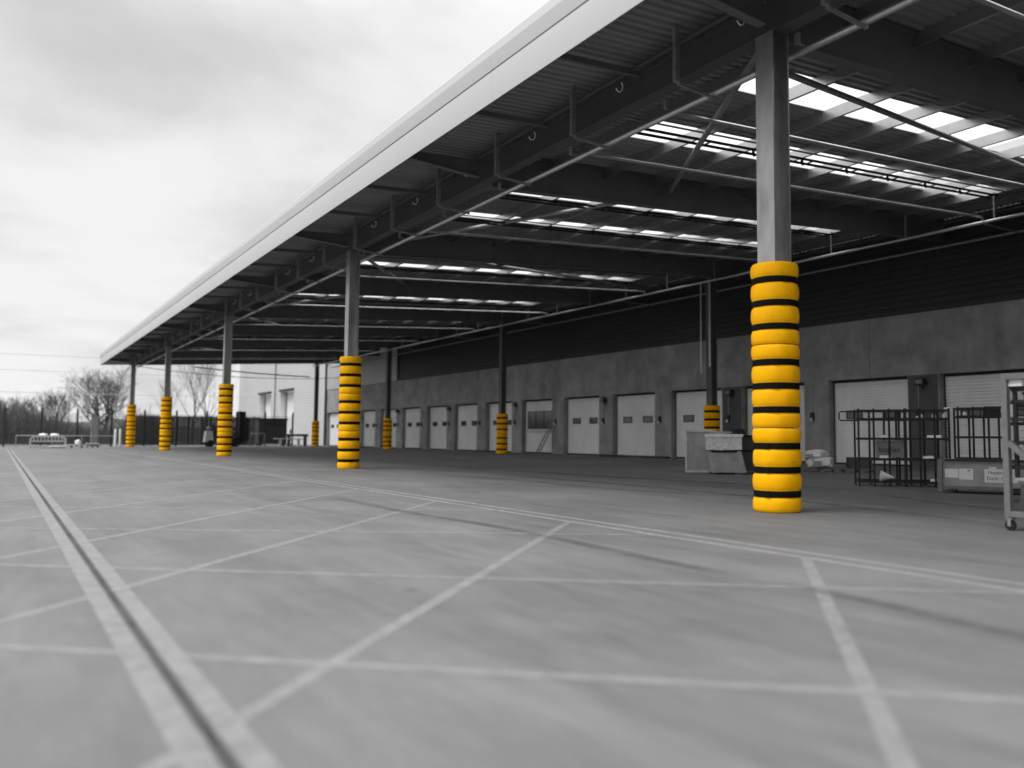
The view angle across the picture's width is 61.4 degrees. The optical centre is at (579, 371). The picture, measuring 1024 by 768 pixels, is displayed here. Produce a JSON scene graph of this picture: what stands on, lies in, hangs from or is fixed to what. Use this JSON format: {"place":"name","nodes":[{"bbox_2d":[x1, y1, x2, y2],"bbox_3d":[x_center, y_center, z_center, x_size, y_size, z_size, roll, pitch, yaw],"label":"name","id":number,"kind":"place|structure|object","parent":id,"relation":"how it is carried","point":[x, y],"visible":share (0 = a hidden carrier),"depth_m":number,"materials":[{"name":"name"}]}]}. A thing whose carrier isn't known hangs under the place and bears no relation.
{"place":"outdoors","nodes":[
{"label":"outdoors","id":0,"kind":"place"},
{"bbox_2d":[50,418,199,439],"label":"bank","id":1,"kind":"structure","parent":0,"point":[119,422],"depth_m":160.81,"materials":[{"name":"black plant"}]},
{"bbox_2d":[0,443,1023,767],"bbox_3d":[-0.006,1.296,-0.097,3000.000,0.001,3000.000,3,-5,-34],"label":"ground","id":2,"kind":"structure","parent":0,"point":[72,711],"depth_m":6.44,"materials":[{"name":"concrete"}]},
{"bbox_2d":[0,396,18,417],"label":"bare tree","id":3,"kind":"object","parent":2,"relation":"on","point":[2,403],"visible":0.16,"depth_m":124.22,"materials":[{"name":"grey plant"}]},
{"bbox_2d":[9,397,36,421],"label":"bare tree","id":4,"kind":"object","parent":2,"relation":"on","point":[27,400],"visible":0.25,"depth_m":131.09,"materials":[{"name":"grey plant"}]},
{"bbox_2d":[29,436,66,447],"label":"stillage","id":5,"kind":"object","parent":2,"relation":"on","point":[62,437],"visible":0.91,"depth_m":78.87,"materials":[{"name":"paint"}]},
{"bbox_2d":[31,390,79,423],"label":"bare tree","id":6,"kind":"object","parent":2,"relation":"on","point":[50,403],"visible":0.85,"depth_m":129.33,"materials":[{"name":"grey plant"}]},
{"bbox_2d":[15,435,113,446],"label":"guard rail","id":7,"kind":"object","parent":2,"relation":"on","point":[63,435],"visible":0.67,"depth_m":88.12,"materials":[{"name":"metal"}]},
{"bbox_2d":[55,379,79,420],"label":"pylon","id":8,"kind":"object","parent":2,"relation":"on","point":[68,392],"visible":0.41,"depth_m":654.06,"materials":[{"name":"grey metal"}]},
{"bbox_2d":[0,390,172,444],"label":"brushwood","id":9,"kind":"object","parent":2,"relation":"on","point":[22,412],"visible":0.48,"depth_m":107.93,"materials":[{"name":"grey plant"}]},
{"bbox_2d":[86,443,99,447],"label":"pallet","id":10,"kind":"object","parent":2,"relation":"on","point":[92,445],"visible":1,"depth_m":82.24,"materials":[{"name":"white plastic"}]},
{"bbox_2d":[89,415,98,445],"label":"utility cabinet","id":11,"kind":"object","parent":10,"relation":"on","point":[95,420],"visible":0.69,"depth_m":94.00,"materials":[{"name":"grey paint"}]},
{"bbox_2d":[57,365,141,431],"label":"bare tree","id":12,"kind":"object","parent":2,"relation":"on","point":[91,388],"visible":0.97,"depth_m":130.66,"materials":[{"name":"grey plant"}]},
{"bbox_2d":[114,429,116,446],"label":"bollard","id":13,"kind":"object","parent":2,"relation":"on","point":[115,433],"visible":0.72,"depth_m":85.95,"materials":[{"name":"metal"}]},
{"bbox_2d":[118,429,121,446],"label":"bollard","id":14,"kind":"object","parent":2,"relation":"on","point":[120,432],"visible":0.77,"depth_m":86.19,"materials":[{"name":"metal"}]},
{"bbox_2d":[9,450,239,767],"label":"drain slot","id":15,"kind":"object","parent":2,"relation":"on","point":[226,758],"visible":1,"depth_m":4.73,"materials":[{"name":"grey metal"}]},
{"bbox_2d":[109,402,143,427],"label":"bare tree","id":16,"kind":"object","parent":2,"relation":"on","point":[119,415],"visible":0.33,"depth_m":139.80,"materials":[{"name":"grey plant"}]},
{"bbox_2d":[7,449,281,767],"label":"drain edging","id":17,"kind":"object","parent":2,"relation":"on","point":[187,745],"visible":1,"depth_m":4.73,"materials":[{"name":"concrete"}]},
{"bbox_2d":[0,407,293,446],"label":"fence","id":18,"kind":"object","parent":2,"relation":"on","point":[111,416],"visible":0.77,"depth_m":91.60,"materials":[{"name":"grey metal"}]},
{"bbox_2d":[149,381,184,409],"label":"bare tree","id":19,"kind":"object","parent":2,"relation":"on","point":[163,394],"visible":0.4,"depth_m":141.28,"materials":[{"name":"grey plant"}]},
{"bbox_2d":[125,415,258,444],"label":"timber hoarding","id":20,"kind":"object","parent":2,"relation":"on","point":[155,434],"visible":0.4,"depth_m":102.83,"materials":[{"name":"black wood"}]},
{"bbox_2d":[173,364,217,438],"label":"bare tree","id":21,"kind":"object","parent":2,"relation":"on","point":[193,392],"visible":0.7,"depth_m":137.76,"materials":[{"name":"grey plant"}]},
{"bbox_2d":[175,364,236,442],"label":"bare tree","id":22,"kind":"object","parent":2,"relation":"on","point":[205,413],"visible":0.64,"depth_m":141.84,"materials":[{"name":"grey plant"}]},
{"bbox_2d":[203,411,250,446],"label":"forklift","id":23,"kind":"object","parent":2,"relation":"on","point":[238,439],"visible":0.84,"depth_m":94.74,"materials":[{"name":"metal"}]},
{"bbox_2d":[250,433,264,445],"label":"guard rail","id":24,"kind":"object","parent":2,"relation":"on","point":[257,433],"visible":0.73,"depth_m":97.95,"materials":[{"name":"metal"}]},
{"bbox_2d":[254,418,287,445],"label":"waste container","id":25,"kind":"object","parent":2,"relation":"on","point":[279,427],"visible":0.67,"depth_m":103.36,"materials":[{"name":"metal"}]},
{"bbox_2d":[234,364,328,445],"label":"white hall","id":26,"kind":"structure","parent":2,"relation":"on","point":[253,398],"depth_m":125.28,"materials":[{"name":"white painted metal cladding"},{"name":"glass"}]},
{"bbox_2d":[0,369,242,377],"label":"power line","id":27,"kind":"object","parent":26,"relation":"attached to","point":[116,373],"visible":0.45,"depth_m":116.62,"materials":[{"name":"black metal"}]},
{"bbox_2d":[0,353,265,364],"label":"power line","id":28,"kind":"object","parent":26,"relation":"attached to","point":[89,357],"visible":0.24,"depth_m":113.74,"materials":[{"name":"black metal"}]},
{"bbox_2d":[0,391,273,397],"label":"power line","id":29,"kind":"object","parent":26,"relation":"attached to","point":[117,394],"visible":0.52,"depth_m":116.50,"materials":[{"name":"black metal"}]},
{"bbox_2d":[265,395,270,417],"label":"hall door","id":30,"kind":"structure","parent":26,"relation":"in","point":[268,397],"depth_m":134.53,"materials":[{"name":"white metal"}]},
{"bbox_2d":[287,391,293,443],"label":"hall door","id":31,"kind":"structure","parent":26,"relation":"in","point":[290,395],"depth_m":124.54,"materials":[{"name":"white metal"}]},
{"bbox_2d":[273,438,303,445],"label":"trestle","id":32,"kind":"object","parent":2,"relation":"on","point":[280,441],"visible":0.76,"depth_m":99.25,"materials":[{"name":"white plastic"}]},
{"bbox_2d":[286,434,308,445],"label":"steel beam","id":33,"kind":"structure","parent":2,"relation":"on","point":[304,439],"depth_m":101.50,"materials":[{"name":"grey metal"}]},
{"bbox_2d":[476,450,495,451],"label":"wheel stop","id":34,"kind":"object","parent":2,"relation":"on","point":[486,450],"visible":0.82,"depth_m":70.37,"materials":[{"name":"grey concrete"}]},
{"bbox_2d":[0,450,1023,767],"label":"hatch marking","id":35,"kind":"object","parent":2,"relation":"on","point":[892,743],"visible":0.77,"depth_m":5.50,"materials":[{"name":"white paint"}]},
{"bbox_2d":[86,449,987,516],"bbox_3d":[-18.189,4.629,45.372,10.628,0.002,80.481,4,-5,-38],"label":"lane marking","id":36,"kind":"object","parent":2,"relation":"on","point":[578,482],"visible":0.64,"depth_m":23.92,"materials":[{"name":"white paint"}]},
{"bbox_2d":[535,420,554,453],"bbox_3d":[-2.473,4.829,63.406,1.614,2.486,0.356,-1,-4,14],"label":"ladder","id":37,"kind":"object","parent":2,"relation":"on","point":[544,437],"visible":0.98,"depth_m":63.40,"materials":[{"name":"metal"}]},
{"bbox_2d":[95,448,1023,591],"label":"edge marking","id":38,"kind":"object","parent":2,"relation":"on","point":[687,535],"visible":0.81,"depth_m":10.51,"materials":[{"name":"paint"}]},
{"bbox_2d":[100,0,1023,432],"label":"canopy","id":39,"kind":"object","parent":2,"relation":"on","point":[962,58],"visible":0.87,"depth_m":26.71,"materials":[{"name":"metal"}]},
{"bbox_2d":[126,405,135,446],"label":"column guard","id":40,"kind":"object","parent":39,"relation":"attached to","point":[130,426],"visible":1,"depth_m":89.06,"materials":[{"name":"yellow plastic"}]},
{"bbox_2d":[159,397,171,449],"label":"column guard","id":41,"kind":"object","parent":39,"relation":"attached to","point":[165,422],"visible":1,"depth_m":70.54,"materials":[{"name":"yellow plastic"}]},
{"bbox_2d":[216,384,233,455],"bbox_3d":[-21.552,2.939,52.322,0.857,4.369,0.858,0,-4,-3],"label":"column guard","id":42,"kind":"object","parent":39,"relation":"attached to","point":[225,423],"visible":1,"depth_m":52.01,"materials":[{"name":"yellow plastic"}]},
{"bbox_2d":[144,367,330,378],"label":"loose cable","id":43,"kind":"object","parent":39,"relation":"hanging from","point":[243,377],"visible":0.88,"depth_m":97.47,"materials":[{"name":"black rubber"}]},
{"bbox_2d":[194,366,309,376],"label":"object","id":44,"kind":"object","parent":39,"relation":"hanging from","point":[252,372],"visible":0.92,"depth_m":97.77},
{"bbox_2d":[311,421,318,445],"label":"column guard","id":45,"kind":"object","parent":39,"relation":"attached to","point":[315,434],"visible":0.98,"depth_m":99.68,"materials":[{"name":"yellow plastic"}]},
{"bbox_2d":[337,356,361,468],"bbox_3d":[-9.024,1.604,33.800,0.858,4.369,0.857,1,-4,-7],"label":"column guard","id":46,"kind":"object","parent":39,"relation":"attached to","point":[349,419],"visible":1,"depth_m":33.47,"materials":[{"name":"yellow plastic"}]},
{"bbox_2d":[383,418,391,448],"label":"column guard","id":47,"kind":"object","parent":39,"relation":"attached to","point":[387,433],"visible":1,"depth_m":81.15,"materials":[{"name":"yellow plastic"}]},
{"bbox_2d":[496,414,507,453],"bbox_3d":[-5.645,4.544,62.964,0.859,2.907,0.858,4,-6,-41],"label":"column guard","id":48,"kind":"object","parent":39,"relation":"attached to","point":[502,434],"visible":1,"depth_m":62.63,"materials":[{"name":"yellow plastic"}]},
{"bbox_2d":[129,0,1023,372],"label":"sprinkler pipework","id":49,"kind":"object","parent":39,"relation":"hanging from","point":[813,46],"visible":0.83,"depth_m":31.51,"materials":[{"name":"metal"}]},
{"bbox_2d":[704,405,719,430],"bbox_3d":[6.883,3.208,44.441,0.859,2.907,0.858,-2,-5,27],"label":"column guard","id":50,"kind":"object","parent":39,"relation":"attached to","point":[711,417],"visible":0.37,"depth_m":44.15,"materials":[{"name":"yellow plastic"}]},
{"bbox_2d":[750,261,801,512],"bbox_3d":[3.503,0.269,15.277,0.857,4.369,0.858,3,-5,-34],"label":"column guard","id":51,"kind":"object","parent":39,"relation":"attached to","point":[776,402],"visible":1,"depth_m":14.95,"materials":[{"name":"yellow plastic"}]},
{"bbox_2d":[599,454,627,456],"bbox_3d":[2.225,5.480,56.257,0.440,0.114,2.600,3,-5,-34],"label":"wheel stop","id":52,"kind":"object","parent":2,"relation":"on","point":[613,455],"visible":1,"depth_m":55.99,"materials":[{"name":"black rubber"}]},
{"bbox_2d":[641,456,669,457],"bbox_3d":[4.686,5.217,52.618,0.440,0.114,2.400,3,-5,-34],"label":"wheel stop","id":53,"kind":"object","parent":2,"relation":"on","point":[655,457],"visible":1,"depth_m":52.35,"materials":[{"name":"black rubber"}]},
{"bbox_2d":[685,430,715,472],"bbox_3d":[4.484,2.924,31.665,1.120,1.555,1.020,0,-4,9],"label":"steel bin","id":54,"kind":"object","parent":2,"relation":"on","point":[696,459],"visible":0.7,"depth_m":31.24,"materials":[{"name":"grey metal"}]},
{"bbox_2d":[705,434,746,474],"bbox_3d":[5.207,2.921,30.550,1.440,1.400,1.360,0,-4,9],"label":"tipping skip","id":55,"kind":"object","parent":2,"relation":"on","point":[723,457],"visible":0.99,"depth_m":29.99,"materials":[{"name":"grey metal"}]},
{"bbox_2d":[709,431,731,433],"bbox_3d":[5.051,2.170,30.615,0.827,0.095,0.840,3,-5,-34],"label":"metal lid","id":56,"kind":"object","parent":55,"relation":"on","point":[720,432],"visible":0.88,"depth_m":30.26,"materials":[{"name":"grey metal"}]},
{"bbox_2d":[731,429,745,433],"bbox_3d":[5.645,2.127,30.542,0.500,0.175,0.350,3,-5,-34],"label":"dark bundle","id":57,"kind":"object","parent":55,"relation":"on","point":[738,431],"visible":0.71,"depth_m":30.41,"materials":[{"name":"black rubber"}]},
{"bbox_2d":[733,435,753,470],"bbox_3d":[6.219,2.998,31.321,1.400,1.370,1.160,0,-4,9],"label":"dark bin","id":58,"kind":"object","parent":2,"relation":"on","point":[747,450],"visible":0.17,"depth_m":30.83,"materials":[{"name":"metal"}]},
{"bbox_2d":[803,468,838,472],"bbox_3d":[9.053,3.688,32.151,1.200,0.144,0.780,0,-4,8],"label":"pallet","id":59,"kind":"object","parent":2,"relation":"on","point":[833,470],"visible":0.98,"depth_m":31.96,"materials":[{"name":"grey wood"}]},
{"bbox_2d":[805,457,833,467],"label":"wrapped bags","id":60,"kind":"object","parent":59,"relation":"on","point":[825,462],"visible":0.95,"depth_m":31.87,"materials":[{"name":"white plastic"}]},
{"bbox_2d":[805,449,828,457],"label":"wrapped bags","id":61,"kind":"object","parent":60,"relation":"on","point":[815,453],"visible":0.92,"depth_m":31.93,"materials":[{"name":"white plastic"}]},
{"bbox_2d":[841,468,877,472],"bbox_3d":[10.414,3.677,31.923,1.200,0.144,0.780,0,-4,6],"label":"pallet","id":62,"kind":"object","parent":2,"relation":"on","point":[845,470],"visible":0.62,"depth_m":31.58,"materials":[{"name":"grey wood"}]},
{"bbox_2d":[846,457,872,468],"bbox_3d":[10.416,3.396,31.954,0.840,0.420,0.600,0,-4,6],"label":"cardboard box","id":63,"kind":"object","parent":62,"relation":"on","point":[864,464],"visible":0.57,"depth_m":31.67,"materials":[{"name":"cardboard"}]},
{"bbox_2d":[838,409,905,486],"bbox_3d":[7.991,2.071,23.610,1.724,2.080,1.050,-1,-4,12],"label":"roll cage","id":64,"kind":"object","parent":2,"relation":"on","point":[873,419],"visible":0.94,"depth_m":23.15,"materials":[{"name":"black metal"}]},
{"bbox_2d":[878,435,891,437],"bbox_3d":[8.264,1.741,23.180,0.340,0.070,0.120,-1,-4,12],"label":"foam pad","id":65,"kind":"object","parent":64,"relation":"on","point":[883,436],"visible":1,"depth_m":23.13,"materials":[{"name":"white plastic"}]},
{"bbox_2d":[879,471,893,480],"bbox_3d":[8.179,2.782,22.925,0.380,0.290,0.280,-3,-5,33],"label":"white cone","id":66,"kind":"object","parent":64,"relation":"on","point":[884,476],"visible":1,"depth_m":22.89,"materials":[{"name":"plastic"}]},
{"bbox_2d":[885,408,950,487],"bbox_3d":[9.044,2.051,23.280,1.644,2.080,1.150,0,-4,8],"label":"roll cage","id":67,"kind":"object","parent":2,"relation":"on","point":[921,482],"visible":0.75,"depth_m":22.76,"materials":[{"name":"black metal"}]},
{"bbox_2d":[875,440,907,456],"bbox_3d":[8.503,2.097,23.392,0.820,0.460,0.025,-1,-4,12],"label":"sign board","id":68,"kind":"object","parent":67,"relation":"on","point":[897,448],"visible":0.89,"depth_m":23.39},
{"bbox_2d":[922,456,933,458],"bbox_3d":[9.245,2.265,22.754,0.280,0.070,0.120,-1,-4,12],"label":"foam pad","id":69,"kind":"object","parent":67,"relation":"on","point":[927,457],"visible":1,"depth_m":22.70,"materials":[{"name":"white plastic"}]},
{"bbox_2d":[937,458,1023,492],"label":"transport box","id":70,"kind":"object","parent":2,"relation":"on","point":[975,474],"visible":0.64,"depth_m":20.21,"materials":[{"name":"grey metal"}]},
{"bbox_2d":[953,406,1023,459],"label":"display rack","id":71,"kind":"object","parent":70,"relation":"on","point":[988,416],"visible":0.51,"depth_m":22.47,"materials":[{"name":"black metal"}]},
{"bbox_2d":[983,406,1000,414],"bbox_3d":[10.864,1.025,22.511,0.480,0.240,0.060,-1,-5,18],"label":"dark case","id":72,"kind":"object","parent":71,"relation":"on","point":[994,411],"visible":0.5,"depth_m":22.49,"materials":[{"name":"black plastic"}]},
{"bbox_2d":[1000,373,1023,529],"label":"wheeled trolley","id":73,"kind":"object","parent":2,"relation":"on","point":[1009,445],"visible":0.99,"depth_m":12.19,"materials":[{"name":"metal"}]},
{"bbox_2d":[1008,379,1023,386],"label":"white box","id":74,"kind":"object","parent":73,"relation":"on","point":[1016,383],"visible":1,"depth_m":12.20,"materials":[{"name":"plastic"}]},
{"bbox_2d":[1010,388,1023,477],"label":"tool frame","id":75,"kind":"object","parent":73,"relation":"on","point":[1015,419],"visible":0.97,"depth_m":12.24,"materials":[{"name":"grey metal"}]},
{"bbox_2d":[1009,386,1023,493],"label":"display rack","id":76,"kind":"object","parent":2,"relation":"on","point":[1016,491],"depth_m":17.61,"materials":[{"name":"grey metal"}]},
{"bbox_2d":[1010,404,1012,416],"bbox_3d":[8.758,0.793,17.500,0.260,0.260,0.290,-1,-4,16],"label":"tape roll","id":77,"kind":"object","parent":76,"relation":"hanging from","point":[1011,410],"visible":0.25,"depth_m":17.36,"materials":[{"name":"white plastic"}]},
{"bbox_2d":[0,0,1023,426],"label":"sky","id":78,"kind":"structure","parent":0,"point":[142,142],"materials":[{"name":"white"}]},
{"bbox_2d":[325,138,1023,467],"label":"depot building","id":79,"kind":"structure","parent":0,"point":[947,323],"depth_m":47.96,"materials":[{"name":"concrete"}]},
{"bbox_2d":[329,412,338,445],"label":"dock door","id":80,"kind":"structure","parent":79,"relation":"in","point":[334,422],"depth_m":105.98,"materials":[{"name":"white metal"}]},
{"bbox_2d":[363,410,374,446],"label":"dock door","id":81,"kind":"structure","parent":79,"relation":"in","point":[369,415],"depth_m":95.91,"materials":[{"name":"white metal"}]},
{"bbox_2d":[384,409,395,447],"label":"dock door","id":82,"kind":"structure","parent":79,"relation":"in","point":[393,415],"depth_m":89.99,"materials":[{"name":"white metal"}]},
{"bbox_2d":[405,407,419,447],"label":"dock door","id":83,"kind":"structure","parent":79,"relation":"in","point":[412,423],"depth_m":85.89,"materials":[{"name":"white metal"}]},
{"bbox_2d":[430,405,446,449],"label":"dock door","id":84,"kind":"structure","parent":79,"relation":"in","point":[438,414],"depth_m":80.88,"materials":[{"name":"white metal"}]},
{"bbox_2d":[457,404,476,450],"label":"dock door","id":85,"kind":"structure","parent":79,"relation":"in","point":[467,413],"depth_m":75.85,"materials":[{"name":"white metal"}]},
{"bbox_2d":[489,401,511,451],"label":"dock door","id":86,"kind":"structure","parent":79,"relation":"in","point":[494,407],"depth_m":71.59,"materials":[{"name":"white metal"}]},
{"bbox_2d":[525,399,551,453],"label":"dock door","id":87,"kind":"structure","parent":79,"relation":"in","point":[538,412],"depth_m":65.91,"materials":[{"name":"white metal"}]},
{"bbox_2d":[553,402,556,424],"bbox_3d":[-1.794,3.012,63.210,0.233,1.850,0.220,3,-5,-34],"label":"door control","id":88,"kind":"object","parent":79,"relation":"attached to","point":[555,419],"depth_m":63.21,"materials":[{"name":"plastic"}]},
{"bbox_2d":[568,396,598,454],"bbox_3d":[0.429,3.815,60.725,0.150,4.085,4.440,3,-5,-34],"label":"dock door","id":89,"kind":"structure","parent":79,"relation":"in","point":[583,412],"depth_m":60.80,"materials":[{"name":"white metal"}]},
{"bbox_2d":[601,402,604,423],"bbox_3d":[1.578,2.652,58.224,0.233,1.850,0.220,3,-5,-34],"label":"door control","id":90,"kind":"object","parent":79,"relation":"attached to","point":[603,420],"depth_m":58.20,"materials":[{"name":"black plastic"}]},
{"bbox_2d":[600,397,606,404],"bbox_3d":[1.666,1.964,58.067,0.389,0.500,0.480,3,-5,-34],"label":"flood lamp","id":91,"kind":"object","parent":79,"relation":"attached to","point":[602,399],"visible":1,"depth_m":57.90,"materials":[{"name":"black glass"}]},
{"bbox_2d":[617,392,654,456],"bbox_3d":[3.801,3.456,55.739,0.150,4.085,4.440,3,-5,-34],"label":"dock door","id":92,"kind":"structure","parent":79,"relation":"in","point":[635,412],"depth_m":55.81,"materials":[{"name":"white metal"}]},
{"bbox_2d":[676,388,721,457],"bbox_3d":[7.173,3.096,50.753,0.150,4.085,4.440,3,-5,-34],"label":"dock door","id":93,"kind":"structure","parent":79,"relation":"in","point":[690,404],"depth_m":51.58,"materials":[{"name":"white metal"}]},
{"bbox_2d":[726,395,729,421],"bbox_3d":[8.322,1.933,48.252,0.233,1.850,0.220,3,-5,-34],"label":"door control","id":94,"kind":"object","parent":79,"relation":"attached to","point":[727,417],"depth_m":48.25,"materials":[{"name":"white plastic"}]},
{"bbox_2d":[725,389,733,398],"bbox_3d":[8.432,1.243,48.062,0.389,0.500,0.480,3,-5,-34],"label":"flood lamp","id":95,"kind":"object","parent":79,"relation":"attached to","point":[729,392],"visible":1,"depth_m":47.91,"materials":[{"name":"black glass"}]},
{"bbox_2d":[746,383,804,462],"bbox_3d":[10.545,2.737,45.767,0.150,4.085,4.440,3,-5,-34],"label":"dock door","id":96,"kind":"structure","parent":79,"relation":"in","point":[749,389],"depth_m":44.46,"materials":[{"name":"white metal"}]},
{"bbox_2d":[809,385,814,420],"bbox_3d":[11.694,1.574,43.266,0.233,1.850,0.220,3,-5,-34],"label":"door control","id":97,"kind":"object","parent":79,"relation":"attached to","point":[812,415],"depth_m":43.23,"materials":[{"name":"white plastic"}]},
{"bbox_2d":[834,377,909,465],"bbox_3d":[13.917,2.377,40.780,0.150,4.085,4.440,3,-5,-34],"label":"dock door","id":98,"kind":"structure","parent":79,"relation":"in","point":[878,393],"depth_m":41.07,"materials":[{"name":"white metal"}]},
{"bbox_2d":[915,385,918,417],"bbox_3d":[15.066,1.214,38.280,0.233,1.850,0.220,3,-5,-34],"label":"door control","id":99,"kind":"object","parent":79,"relation":"attached to","point":[918,403],"depth_m":38.30,"materials":[{"name":"white plastic"}]},
{"bbox_2d":[914,378,926,388],"bbox_3d":[15.171,0.524,38.098,0.389,0.500,0.480,3,-5,-34],"label":"flood lamp","id":100,"kind":"object","parent":79,"relation":"attached to","point":[921,381],"visible":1,"depth_m":37.95,"materials":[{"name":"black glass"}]},
{"bbox_2d":[944,369,1023,459],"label":"dock door","id":101,"kind":"structure","parent":79,"relation":"in","point":[973,389],"depth_m":36.42,"materials":[{"name":"white metal"}]},
{"bbox_2d":[926,435,941,437],"bbox_3d":[9.398,1.714,22.752,0.360,0.070,0.120,-1,-4,12],"label":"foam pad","id":102,"kind":"object","parent":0,"point":[932,436],"visible":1,"depth_m":22.71,"materials":[{"name":"white plastic"}]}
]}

